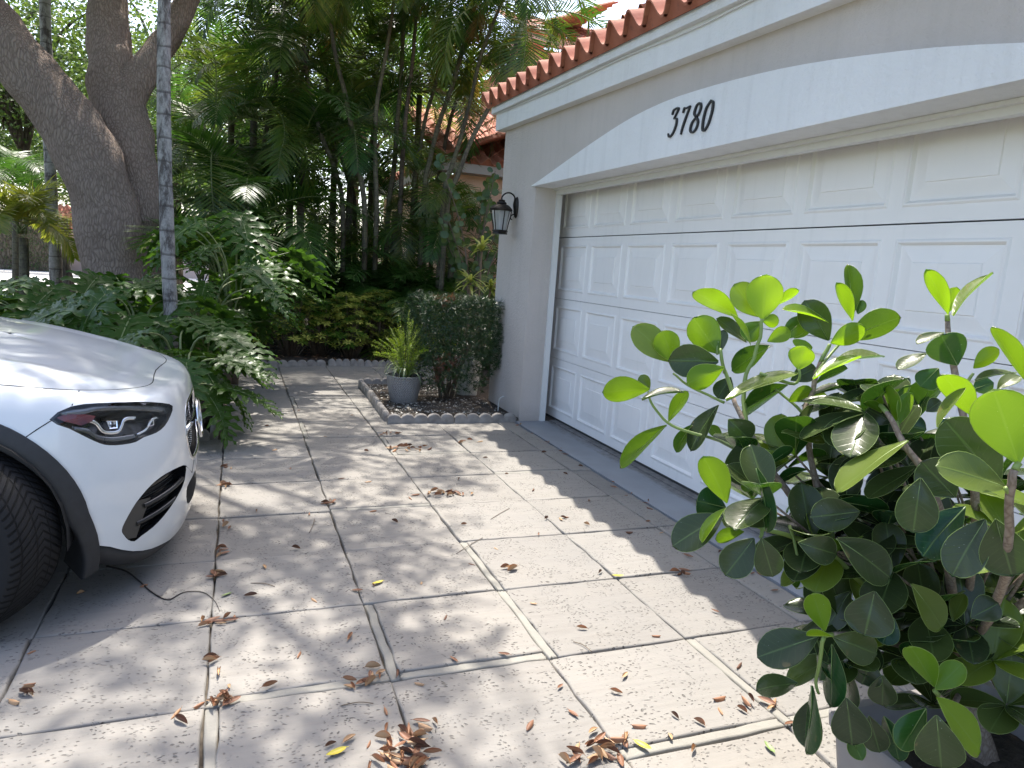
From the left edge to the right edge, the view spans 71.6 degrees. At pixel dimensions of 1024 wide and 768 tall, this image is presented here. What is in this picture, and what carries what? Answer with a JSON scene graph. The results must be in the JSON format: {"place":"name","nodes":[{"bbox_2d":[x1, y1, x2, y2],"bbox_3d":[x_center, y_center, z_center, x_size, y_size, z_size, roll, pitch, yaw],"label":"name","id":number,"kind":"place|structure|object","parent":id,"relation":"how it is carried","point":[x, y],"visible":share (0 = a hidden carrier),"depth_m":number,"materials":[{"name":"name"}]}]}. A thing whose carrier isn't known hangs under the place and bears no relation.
{"place":"outdoors","nodes":[
{"label":"outdoors","id":0,"kind":"place"},
{"bbox_2d":[0,273,195,291],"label":"road","id":1,"kind":"structure","parent":0,"point":[5,276],"depth_m":25.54,"materials":[{"name":"grey asphalt"}]},
{"bbox_2d":[0,268,207,281],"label":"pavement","id":2,"kind":"structure","parent":0,"point":[72,273],"depth_m":29.50,"materials":[{"name":"concrete"}]},
{"bbox_2d":[0,217,69,271],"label":"clipped hedge","id":3,"kind":"object","parent":2,"relation":"on","point":[38,253],"visible":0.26,"depth_m":29.31,"materials":[{"name":"green plant"}]},
{"bbox_2d":[5,309,490,424],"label":"bed soil","id":4,"kind":"structure","parent":0,"point":[332,353],"depth_m":9.88,"materials":[{"name":"brown soil"}]},
{"bbox_2d":[0,146,60,293],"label":"green palm","id":5,"kind":"object","parent":4,"relation":"on","point":[19,168],"visible":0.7,"depth_m":12.20,"materials":[{"name":"plant"}]},
{"bbox_2d":[0,174,79,301],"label":"sunlit palm","id":6,"kind":"object","parent":4,"relation":"on","point":[27,209],"visible":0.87,"depth_m":8.91,"materials":[{"name":"plant"}]},
{"bbox_2d":[0,294,80,328],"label":"philodendron","id":7,"kind":"object","parent":4,"relation":"on","point":[31,308],"visible":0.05,"depth_m":6.71,"materials":[{"name":"green plant"}]},
{"bbox_2d":[39,0,63,298],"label":"pale palm","id":8,"kind":"object","parent":4,"relation":"on","point":[55,253],"visible":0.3,"depth_m":10.45,"materials":[{"name":"grey plant"}]},
{"bbox_2d":[0,275,159,342],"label":"philodendron","id":9,"kind":"object","parent":4,"relation":"on","point":[29,299],"visible":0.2,"depth_m":7.00,"materials":[{"name":"green plant"}]},
{"bbox_2d":[21,285,260,383],"bbox_3d":[-3.154,-0.300,5.915,1.908,1.033,1.839,3,9,-7],"label":"philodendron","id":10,"kind":"object","parent":4,"relation":"on","point":[89,314],"visible":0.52,"depth_m":5.51,"materials":[{"name":"green plant"}]},
{"bbox_2d":[49,264,233,342],"bbox_3d":[-3.849,-0.658,7.334,2.013,1.194,2.052,0,10,-21],"label":"philodendron","id":11,"kind":"object","parent":4,"relation":"on","point":[91,280],"visible":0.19,"depth_m":6.81,"materials":[{"name":"green plant"}]},
{"bbox_2d":[156,0,178,356],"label":"slim palm","id":12,"kind":"object","parent":4,"relation":"on","point":[166,213],"visible":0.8,"depth_m":5.96,"materials":[{"name":"grey plant"}]},
{"bbox_2d":[0,0,353,347],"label":"shade tree","id":13,"kind":"object","parent":4,"relation":"on","point":[99,143],"visible":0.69,"depth_m":8.12,"materials":[{"name":"brown plant"}]},
{"bbox_2d":[90,263,300,354],"bbox_3d":[-2.891,-0.516,6.611,1.868,1.275,1.775,5,9,8],"label":"philodendron","id":14,"kind":"object","parent":4,"relation":"on","point":[268,285],"visible":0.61,"depth_m":6.32,"materials":[{"name":"green plant"}]},
{"bbox_2d":[118,323,281,412],"bbox_3d":[-2.530,-0.053,5.355,1.391,0.810,1.615,12,12,42],"label":"philodendron","id":15,"kind":"object","parent":4,"relation":"on","point":[243,345],"visible":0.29,"depth_m":5.28,"materials":[{"name":"green plant"}]},
{"bbox_2d":[120,210,309,354],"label":"short palm","id":16,"kind":"object","parent":4,"relation":"on","point":[226,250],"visible":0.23,"depth_m":8.63,"materials":[{"name":"green plant"}]},
{"bbox_2d":[138,0,305,303],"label":"shaded palm","id":17,"kind":"object","parent":4,"relation":"on","point":[182,55],"visible":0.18,"depth_m":11.63,"materials":[{"name":"plant"}]},
{"bbox_2d":[132,205,313,329],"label":"young palm","id":18,"kind":"object","parent":4,"relation":"on","point":[176,211],"visible":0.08,"depth_m":9.51,"materials":[{"name":"plant"}]},
{"bbox_2d":[163,348,283,449],"bbox_3d":[-2.239,0.086,5.158,1.088,0.675,1.026,0,10,-21],"label":"philodendron","id":19,"kind":"object","parent":4,"relation":"on","point":[202,392],"visible":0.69,"depth_m":4.96,"materials":[{"name":"green plant"}]},
{"bbox_2d":[133,208,336,384],"bbox_3d":[-2.838,-0.864,7.227,2.035,1.774,1.702,3,9,-6],"label":"philodendron","id":20,"kind":"object","parent":4,"relation":"on","point":[185,228],"visible":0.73,"depth_m":6.87,"materials":[{"name":"green plant"}]},
{"bbox_2d":[150,26,320,311],"bbox_3d":[-4.541,-2.794,10.669,3.060,4.319,3.128,5,9,5],"label":"shaded palm","id":21,"kind":"object","parent":4,"relation":"on","point":[246,103],"visible":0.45,"depth_m":10.01,"materials":[{"name":"plant"}]},
{"bbox_2d":[183,277,299,381],"bbox_3d":[-2.791,-0.489,7.014,1.269,1.109,1.352,6,9,11],"label":"philodendron","id":22,"kind":"object","parent":4,"relation":"on","point":[201,288],"visible":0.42,"depth_m":6.83,"materials":[{"name":"green plant"}]},
{"bbox_2d":[151,36,349,334],"bbox_3d":[-4.231,-3.070,11.443,3.175,4.663,3.016,12,12,41],"label":"shaded palm","id":23,"kind":"object","parent":4,"relation":"on","point":[254,124],"visible":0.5,"depth_m":10.51,"materials":[{"name":"plant"}]},
{"bbox_2d":[232,300,283,354],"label":"variegated shrub","id":24,"kind":"object","parent":4,"relation":"on","point":[264,342],"visible":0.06,"depth_m":9.33,"materials":[{"name":"green plant"}]},
{"bbox_2d":[152,117,373,280],"bbox_3d":[-4.058,-2.202,10.392,3.872,3.308,4.175,0,10,-21],"label":"young palm","id":25,"kind":"object","parent":4,"relation":"on","point":[237,177],"visible":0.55,"depth_m":9.84,"materials":[{"name":"plant"}]},
{"bbox_2d":[214,263,351,326],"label":"palm","id":26,"kind":"object","parent":4,"relation":"on","point":[314,290],"visible":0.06,"depth_m":10.44,"materials":[{"name":"plant"}]},
{"bbox_2d":[191,0,395,230],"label":"areca palm","id":27,"kind":"object","parent":4,"relation":"on","point":[284,4],"visible":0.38,"depth_m":10.72,"materials":[{"name":"plant"}]},
{"bbox_2d":[268,286,319,356],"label":"variegated shrub","id":28,"kind":"object","parent":4,"relation":"on","point":[289,340],"visible":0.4,"depth_m":9.34,"materials":[{"name":"green plant"}]},
{"bbox_2d":[187,0,406,237],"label":"shaded palm","id":29,"kind":"object","parent":4,"relation":"on","point":[274,61],"visible":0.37,"depth_m":11.30,"materials":[{"name":"plant"}]},
{"bbox_2d":[180,189,414,342],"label":"young palm","id":30,"kind":"object","parent":4,"relation":"on","point":[340,254],"visible":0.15,"depth_m":10.39,"materials":[{"name":"plant"}]},
{"bbox_2d":[172,73,426,310],"bbox_3d":[-3.181,-2.727,11.370,3.647,4.155,3.295,5,9,5],"label":"shaded palm","id":31,"kind":"object","parent":4,"relation":"on","point":[332,100],"visible":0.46,"depth_m":10.68,"materials":[{"name":"plant"}]},
{"bbox_2d":[240,0,364,339],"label":"areca palm","id":32,"kind":"object","parent":4,"relation":"on","point":[342,207],"visible":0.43,"depth_m":11.07,"materials":[{"name":"plant"}]},
{"bbox_2d":[230,0,399,267],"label":"areca palm","id":33,"kind":"object","parent":4,"relation":"on","point":[354,194],"visible":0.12,"depth_m":12.28,"materials":[{"name":"plant"}]},
{"bbox_2d":[295,297,349,356],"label":"variegated shrub","id":34,"kind":"object","parent":4,"relation":"on","point":[318,347],"visible":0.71,"depth_m":9.57,"materials":[{"name":"green plant"}]},
{"bbox_2d":[282,0,367,347],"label":"areca palm","id":35,"kind":"object","parent":4,"relation":"on","point":[327,9],"visible":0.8,"depth_m":10.64,"materials":[{"name":"plant"}]},
{"bbox_2d":[231,0,422,320],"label":"shaded palm","id":36,"kind":"object","parent":4,"relation":"on","point":[357,31],"visible":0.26,"depth_m":11.74,"materials":[{"name":"plant"}]},
{"bbox_2d":[257,162,414,325],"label":"young palm","id":37,"kind":"object","parent":4,"relation":"on","point":[315,220],"visible":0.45,"depth_m":11.54,"materials":[{"name":"plant"}]},
{"bbox_2d":[286,0,390,182],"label":"areca palm","id":38,"kind":"object","parent":4,"relation":"on","point":[322,36],"visible":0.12,"depth_m":11.87,"materials":[{"name":"green plant"}]},
{"bbox_2d":[289,267,392,317],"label":"palm","id":39,"kind":"object","parent":4,"relation":"on","point":[336,274],"visible":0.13,"depth_m":10.88,"materials":[{"name":"plant"}]},
{"bbox_2d":[323,291,378,357],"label":"variegated shrub","id":40,"kind":"object","parent":4,"relation":"on","point":[349,345],"visible":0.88,"depth_m":9.60,"materials":[{"name":"green plant"}]},
{"bbox_2d":[291,254,414,338],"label":"palm","id":41,"kind":"object","parent":4,"relation":"on","point":[357,278],"visible":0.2,"depth_m":10.61,"materials":[{"name":"plant"}]},
{"bbox_2d":[260,55,457,331],"bbox_3d":[-2.700,-3.054,12.081,3.158,4.643,3.561,0,10,-21],"label":"shaded palm","id":42,"kind":"object","parent":4,"relation":"on","point":[347,143],"visible":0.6,"depth_m":11.23,"materials":[{"name":"plant"}]},
{"bbox_2d":[282,12,453,258],"bbox_3d":[-2.565,-3.922,12.879,2.938,6.119,3.255,10,11,35],"label":"shaded palm","id":43,"kind":"object","parent":4,"relation":"on","point":[384,115],"visible":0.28,"depth_m":11.93,"materials":[{"name":"plant"}]},
{"bbox_2d":[295,262,445,330],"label":"young palm","id":44,"kind":"object","parent":4,"relation":"on","point":[405,272],"visible":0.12,"depth_m":10.45,"materials":[{"name":"plant"}]},
{"bbox_2d":[294,216,447,282],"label":"young palm","id":45,"kind":"object","parent":4,"relation":"on","point":[357,241],"visible":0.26,"depth_m":11.61,"materials":[{"name":"plant"}]},
{"bbox_2d":[356,288,402,357],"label":"variegated shrub","id":46,"kind":"object","parent":4,"relation":"on","point":[379,319],"visible":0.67,"depth_m":9.89,"materials":[{"name":"green plant"}]},
{"bbox_2d":[311,150,455,334],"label":"leafy palm","id":47,"kind":"object","parent":4,"relation":"on","point":[384,185],"visible":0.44,"depth_m":11.26,"materials":[{"name":"plant"}]},
{"bbox_2d":[305,258,464,345],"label":"palm","id":48,"kind":"object","parent":4,"relation":"on","point":[392,285],"visible":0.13,"depth_m":10.42,"materials":[{"name":"plant"}]},
{"bbox_2d":[336,256,462,368],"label":"young palm","id":49,"kind":"object","parent":4,"relation":"on","point":[404,306],"visible":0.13,"depth_m":9.98,"materials":[{"name":"plant"}]},
{"bbox_2d":[311,203,492,337],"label":"young palm","id":50,"kind":"object","parent":4,"relation":"on","point":[358,230],"visible":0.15,"depth_m":11.66,"materials":[{"name":"plant"}]},
{"bbox_2d":[356,0,449,329],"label":"areca palm","id":51,"kind":"object","parent":4,"relation":"on","point":[394,159],"visible":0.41,"depth_m":11.47,"materials":[{"name":"plant"}]},
{"bbox_2d":[335,0,475,275],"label":"areca palm","id":52,"kind":"object","parent":4,"relation":"on","point":[401,166],"visible":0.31,"depth_m":11.27,"materials":[{"name":"green plant"}]},
{"bbox_2d":[386,303,431,358],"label":"variegated shrub","id":53,"kind":"object","parent":4,"relation":"on","point":[401,327],"visible":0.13,"depth_m":9.96,"materials":[{"name":"green plant"}]},
{"bbox_2d":[353,262,472,338],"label":"palm","id":54,"kind":"object","parent":4,"relation":"on","point":[428,283],"visible":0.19,"depth_m":10.51,"materials":[{"name":"plant"}]},
{"bbox_2d":[331,0,502,339],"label":"areca palm","id":55,"kind":"object","parent":4,"relation":"on","point":[390,33],"visible":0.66,"depth_m":10.77,"materials":[{"name":"plant"}]},
{"bbox_2d":[343,139,493,269],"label":"leafy palm","id":56,"kind":"object","parent":4,"relation":"on","point":[420,210],"visible":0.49,"depth_m":11.29,"materials":[{"name":"plant"}]},
{"bbox_2d":[344,23,501,257],"bbox_3d":[-1.799,-3.623,13.331,2.947,5.494,3.317,0,10,-21],"label":"shaded palm","id":57,"kind":"object","parent":4,"relation":"on","point":[418,104],"visible":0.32,"depth_m":12.29,"materials":[{"name":"plant"}]},
{"bbox_2d":[359,284,494,360],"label":"young palm","id":58,"kind":"object","parent":4,"relation":"on","point":[456,291],"visible":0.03,"depth_m":9.80,"materials":[{"name":"plant"}]},
{"bbox_2d":[370,259,496,345],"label":"palm","id":59,"kind":"object","parent":4,"relation":"on","point":[437,290],"visible":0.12,"depth_m":10.55,"materials":[{"name":"plant"}]},
{"bbox_2d":[374,176,501,328],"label":"leafy palm","id":60,"kind":"object","parent":4,"relation":"on","point":[472,200],"visible":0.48,"depth_m":10.66,"materials":[{"name":"plant"}]},
{"bbox_2d":[376,0,534,258],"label":"areca palm","id":61,"kind":"object","parent":4,"relation":"on","point":[411,25],"visible":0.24,"depth_m":11.78,"materials":[{"name":"plant"}]},
{"bbox_2d":[434,153,500,351],"bbox_3d":[-0.525,-1.657,9.751,1.124,2.872,0.809,0,10,-21],"label":"sea grape","id":62,"kind":"object","parent":4,"relation":"on","point":[458,261],"visible":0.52,"depth_m":9.74,"materials":[{"name":"green plant"}]},
{"bbox_2d":[410,17,531,266],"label":"areca palm","id":63,"kind":"object","parent":4,"relation":"on","point":[451,119],"visible":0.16,"depth_m":12.49,"materials":[{"name":"green plant"}]},
{"bbox_2d":[394,0,586,271],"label":"areca palm","id":64,"kind":"object","parent":4,"relation":"on","point":[458,90],"visible":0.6,"depth_m":11.17,"materials":[{"name":"plant"}]},
{"bbox_2d":[413,0,604,287],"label":"areca palm","id":65,"kind":"object","parent":4,"relation":"on","point":[523,10],"visible":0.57,"depth_m":10.60,"materials":[{"name":"plant"}]},
{"bbox_2d":[420,0,607,358],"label":"areca palm","id":66,"kind":"object","parent":4,"relation":"on","point":[506,73],"visible":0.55,"depth_m":10.09,"materials":[{"name":"plant"}]},
{"bbox_2d":[0,0,645,260],"label":"sky","id":67,"kind":"structure","parent":0,"point":[614,12],"materials":[{"name":"white"}]},
{"bbox_2d":[326,363,553,420],"bbox_3d":[-13.003,0.129,2.588,52.000,0.001,25.500,0,10,-21],"label":"planting bed","id":68,"kind":"object","parent":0,"point":[486,394],"depth_m":8.67,"materials":[{"name":"soil"}]},
{"bbox_2d":[455,269,490,350],"bbox_3d":[-0.521,-0.688,8.434,0.628,1.379,0.738,5,9,8],"label":"dracaena","id":69,"kind":"object","parent":68,"relation":"on","point":[469,277],"visible":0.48,"depth_m":8.22,"materials":[{"name":"green plant"}]},
{"bbox_2d":[455,234,497,355],"bbox_3d":[-0.370,-0.930,8.640,0.546,1.812,0.736,10,11,33],"label":"dracaena","id":70,"kind":"object","parent":68,"relation":"on","point":[481,247],"visible":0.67,"depth_m":8.51,"materials":[{"name":"green plant"}]},
{"bbox_2d":[0,364,914,767],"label":"driveway","id":71,"kind":"structure","parent":0,"point":[114,666],"depth_m":2.78,"materials":[{"name":"grey concrete"}]},
{"bbox_2d":[0,317,202,622],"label":"parked car","id":72,"kind":"object","parent":71,"relation":"on","point":[99,441],"visible":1,"depth_m":2.63,"materials":[{"name":"white paint"}]},
{"bbox_2d":[106,565,219,610],"bbox_3d":[-1.438,0.831,2.887,0.694,0.008,0.119,7,10,20],"label":"thin root","id":73,"kind":"object","parent":71,"relation":"on","point":[137,579],"visible":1,"depth_m":2.88,"materials":[{"name":"grey"}]},
{"bbox_2d":[7,369,452,767],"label":"paving joints","id":74,"kind":"object","parent":71,"relation":"on","point":[207,685],"visible":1,"depth_m":2.75,"materials":[{"name":"grey concrete"}]},
{"bbox_2d":[278,360,325,368],"bbox_3d":[-2.647,-0.250,8.944,0.595,0.112,0.050,-2,10,-32],"label":"edging piece","id":75,"kind":"object","parent":71,"relation":"on","point":[291,363],"visible":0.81,"depth_m":8.91,"materials":[{"name":"concrete"}]},
{"bbox_2d":[327,359,364,365],"bbox_3d":[-2.159,-0.269,9.240,0.470,0.119,0.050,0,8,-26],"label":"edging piece","id":76,"kind":"object","parent":71,"relation":"on","point":[345,362],"visible":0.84,"depth_m":9.21,"materials":[{"name":"concrete"}]},
{"bbox_2d":[364,360,398,366],"bbox_3d":[-1.729,-0.261,9.442,0.470,0.113,0.050,0,10,-25],"label":"edging piece","id":77,"kind":"object","parent":71,"relation":"on","point":[376,363],"visible":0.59,"depth_m":9.39,"materials":[{"name":"concrete"}]},
{"bbox_2d":[374,400,389,420],"bbox_3d":[-1.190,0.248,6.484,0.051,0.122,0.601,0,10,-19],"label":"edging piece","id":78,"kind":"object","parent":71,"relation":"on","point":[382,410],"visible":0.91,"depth_m":6.39,"materials":[{"name":"concrete"}]},
{"bbox_2d":[387,413,453,423],"bbox_3d":[-0.801,0.312,6.241,0.594,0.110,0.050,0,11,-22],"label":"edging piece","id":79,"kind":"object","parent":71,"relation":"on","point":[421,418],"visible":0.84,"depth_m":6.21,"materials":[{"name":"concrete"}]},
{"bbox_2d":[368,384,516,417],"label":"front bed soil","id":80,"kind":"structure","parent":71,"relation":"on","point":[490,404],"depth_m":7.05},
{"bbox_2d":[385,372,422,403],"bbox_3d":[-1.070,0.039,7.029,0.374,0.270,0.374,0,10,-21],"label":"grey pot","id":81,"kind":"object","parent":80,"relation":"on","point":[406,390],"visible":0.87,"depth_m":6.90,"materials":[{"name":"ceramic"}]},
{"bbox_2d":[376,359,434,382],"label":"spider plant","id":82,"kind":"object","parent":81,"relation":"in","point":[403,374],"visible":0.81,"depth_m":6.88,"materials":[{"name":"green plant"}]},
{"bbox_2d":[371,309,443,376],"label":"foxtail fern","id":83,"kind":"object","parent":81,"relation":"in","point":[400,355],"visible":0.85,"depth_m":6.95,"materials":[{"name":"green plant"}]},
{"bbox_2d":[367,384,504,416],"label":"pebbles","id":84,"kind":"object","parent":80,"relation":"on","point":[422,401],"visible":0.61,"depth_m":7.00,"materials":[{"name":"grey gravel"}]},
{"bbox_2d":[404,289,505,399],"bbox_3d":[-0.616,-0.376,7.249,0.937,1.173,1.012,0,10,-21],"label":"clipped shrub","id":85,"kind":"object","parent":80,"relation":"on","point":[473,332],"visible":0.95,"depth_m":6.91,"materials":[{"name":"green plant"}]},
{"bbox_2d":[455,354,481,395],"bbox_3d":[-0.471,-0.089,7.617,0.305,0.420,0.304,0,10,-21],"label":"white pot","id":86,"kind":"object","parent":80,"relation":"on","point":[470,387],"visible":0.41,"depth_m":7.52,"materials":[{"name":"ceramic"}]},
{"bbox_2d":[454,413,515,422],"bbox_3d":[-0.244,0.319,6.464,0.594,0.113,0.050,0,9,-22],"label":"edging piece","id":87,"kind":"object","parent":71,"relation":"on","point":[482,417],"visible":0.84,"depth_m":6.44,"materials":[{"name":"concrete"}]},
{"bbox_2d":[203,397,829,767],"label":"mortar bands","id":88,"kind":"object","parent":71,"relation":"on","point":[211,726],"visible":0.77,"depth_m":2.40,"materials":[{"name":"grey concrete"}]},
{"bbox_2d":[481,0,1023,594],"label":"garage building","id":89,"kind":"structure","parent":71,"relation":"on","point":[665,160],"depth_m":3.92,"materials":[{"name":"grey paint"}]},
{"bbox_2d":[490,192,518,234],"bbox_3d":[-0.074,-1.595,6.628,0.262,0.395,0.207,4,9,1],"label":"wall lantern","id":90,"kind":"object","parent":89,"relation":"attached to","point":[501,210],"depth_m":6.59,"materials":[{"name":"brown metal"}]},
{"bbox_2d":[545,116,1023,594],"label":"garage door","id":91,"kind":"structure","parent":89,"relation":"in","point":[975,172],"depth_m":3.93,"materials":[{"name":"paint"}]},
{"bbox_2d":[829,681,1023,767],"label":"planter","id":92,"kind":"object","parent":71,"relation":"on","point":[1010,748],"visible":0.29,"depth_m":1.73,"materials":[{"name":"concrete"}]},
{"bbox_2d":[602,264,1023,767],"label":"round leaved bush","id":93,"kind":"object","parent":92,"relation":"in","point":[935,614],"visible":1,"depth_m":1.51,"materials":[{"name":"green plant"}]},
{"bbox_2d":[516,420,990,681],"bbox_3d":[1.550,0.997,3.344,0.512,0.072,7.238,0,10,-21],"label":"garage apron","id":94,"kind":"object","parent":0,"point":[673,501],"visible":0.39,"depth_m":4.97,"materials":[{"name":"paint"}]},
{"label":"ground","id":95,"kind":"structure","parent":0,"visible":0},
{"bbox_2d":[0,74,77,190],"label":"broadleaf tree","id":96,"kind":"object","parent":95,"relation":"on","point":[4,138],"visible":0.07,"depth_m":32.84,"materials":[{"name":"green plant"}]},
{"bbox_2d":[0,0,146,299],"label":"broadleaf tree","id":97,"kind":"object","parent":95,"relation":"on","point":[20,137],"visible":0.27,"depth_m":15.43,"materials":[{"name":"green plant"}]},
{"bbox_2d":[0,0,156,152],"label":"broadleaf tree","id":98,"kind":"object","parent":95,"relation":"on","point":[31,11],"visible":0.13,"depth_m":15.13,"materials":[{"name":"green plant"}]},
{"bbox_2d":[1,6,194,205],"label":"broadleaf tree","id":99,"kind":"object","parent":95,"relation":"on","point":[42,155],"visible":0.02,"depth_m":35.29,"materials":[{"name":"green plant"}]},
{"bbox_2d":[58,204,221,278],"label":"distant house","id":100,"kind":"structure","parent":95,"relation":"on","point":[76,266],"depth_m":32.58,"materials":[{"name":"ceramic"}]},
{"bbox_2d":[20,0,274,293],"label":"broadleaf tree","id":101,"kind":"object","parent":95,"relation":"on","point":[179,282],"visible":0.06,"depth_m":18.40,"materials":[{"name":"green plant"}]},
{"bbox_2d":[66,0,393,275],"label":"broadleaf tree","id":102,"kind":"object","parent":95,"relation":"on","point":[142,39],"visible":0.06,"depth_m":15.57,"materials":[{"name":"green plant"}]},
{"bbox_2d":[146,40,319,234],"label":"broadleaf tree","id":103,"kind":"object","parent":95,"relation":"on","point":[221,148],"visible":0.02,"depth_m":34.22,"materials":[{"name":"green plant"}]},
{"bbox_2d":[222,2,461,273],"bbox_3d":[-4.459,-7.032,20.145,7.566,9.825,6.841,0,10,-21],"label":"broadleaf tree","id":104,"kind":"object","parent":95,"relation":"on","point":[382,147],"visible":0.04,"depth_m":19.77,"materials":[{"name":"green plant"}]},
{"bbox_2d":[351,23,491,212],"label":"broadleaf tree","id":105,"kind":"object","parent":95,"relation":"on","point":[385,146],"visible":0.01,"depth_m":23.66,"materials":[{"name":"green plant"}]},
{"bbox_2d":[379,1,617,340],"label":"peach house","id":106,"kind":"structure","parent":95,"relation":"on","point":[474,174],"depth_m":13.10,"materials":[{"name":"paint"}]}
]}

